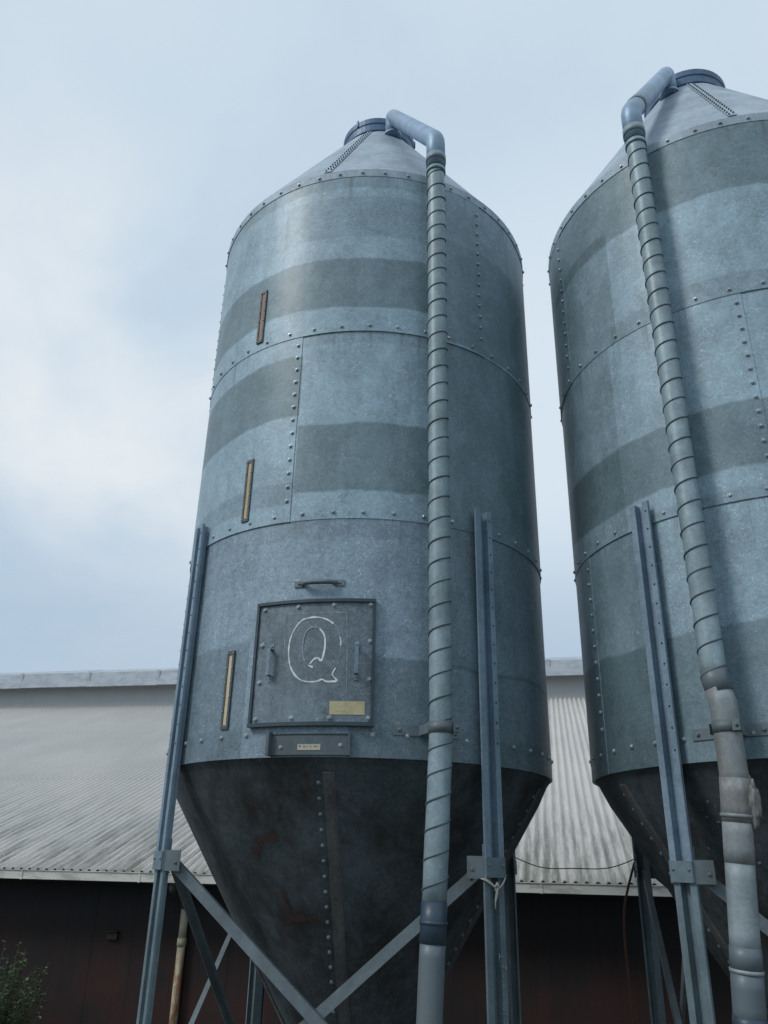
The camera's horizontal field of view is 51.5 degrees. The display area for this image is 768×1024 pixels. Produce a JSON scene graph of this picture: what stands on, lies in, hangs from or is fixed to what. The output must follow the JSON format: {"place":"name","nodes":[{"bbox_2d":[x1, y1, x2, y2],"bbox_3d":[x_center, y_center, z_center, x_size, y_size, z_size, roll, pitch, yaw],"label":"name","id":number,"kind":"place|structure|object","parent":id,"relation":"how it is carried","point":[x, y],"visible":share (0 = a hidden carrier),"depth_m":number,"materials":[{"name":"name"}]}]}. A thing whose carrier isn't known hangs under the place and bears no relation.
{"place":"outdoors","nodes":[
{"label":"outdoors","id":0,"kind":"place"},
{"bbox_2d":[0,940,49,1023],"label":"weed bush","id":1,"kind":"object","parent":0,"point":[20,1013],"visible":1,"depth_m":7.86,"materials":[{"name":"green plant"}]},
{"bbox_2d":[0,657,731,1023],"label":"farm shed","id":2,"kind":"structure","parent":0,"point":[82,765],"depth_m":8.86,"materials":[{"name":"grey metal"}]},
{"bbox_2d":[0,0,767,672],"label":"sky","id":3,"kind":"structure","parent":0,"point":[138,137],"materials":[{"name":"blue"}]},
{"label":"concrete pad","id":4,"kind":"structure","parent":0,"visible":0},
{"bbox_2d":[136,109,552,1023],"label":"feed silo","id":5,"kind":"object","parent":4,"relation":"on","point":[358,771],"visible":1,"depth_m":4.67,"materials":[{"name":"metal"}]},
{"bbox_2d":[220,650,235,729],"bbox_3d":[-0.883,1.002,4.494,0.057,0.440,0.017,-15,-29,33],"label":"sight window","id":6,"kind":"structure","parent":5,"relation":"in","point":[228,684],"depth_m":4.49,"materials":[{"name":"metal"}]},
{"bbox_2d":[241,458,253,522],"bbox_3d":[-0.855,-0.136,4.985,0.058,0.430,0.017,-15,-28,32],"label":"sight window","id":7,"kind":"structure","parent":5,"relation":"in","point":[250,463],"depth_m":4.98,"materials":[{"name":"metal"}]},
{"bbox_2d":[256,290,267,344],"bbox_3d":[-0.850,-1.359,5.534,0.058,0.440,0.017,-15,-29,33],"label":"sight window","id":8,"kind":"structure","parent":5,"relation":"in","point":[263,300],"depth_m":5.53,"materials":[{"name":"metal"}]},
{"bbox_2d":[247,598,375,727],"bbox_3d":[-0.394,0.820,4.358,0.700,0.695,0.083,-4,-24,11],"label":"access door","id":9,"kind":"structure","parent":5,"relation":"in","point":[314,659],"depth_m":4.34,"materials":[{"name":"metal"}]},
{"bbox_2d":[479,875,506,908],"bbox_3d":[0.554,1.929,4.051,0.162,0.164,0.104,18,-29,-34],"label":"twine","id":10,"kind":"object","parent":5,"relation":"attached to","point":[496,889],"visible":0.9,"depth_m":4.01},
{"bbox_2d":[547,67,767,1023],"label":"feed silo","id":11,"kind":"object","parent":4,"relation":"on","point":[657,270],"visible":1,"depth_m":4.59,"materials":[{"name":"metal"}]},
{"bbox_2d":[516,858,633,868],"bbox_3d":[1.339,2.494,5.651,0.868,0.084,0.008,-7,-25,18],"label":"cable","id":12,"kind":"object","parent":11,"relation":"attached to","point":[575,868],"visible":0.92,"depth_m":5.63,"materials":[{"name":"black rubber"}]},
{"bbox_2d":[623,865,634,1023],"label":"cord","id":13,"kind":"object","parent":11,"relation":"hanging from","point":[625,947],"visible":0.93,"depth_m":5.28,"materials":[{"name":"black rubber"}]}
]}

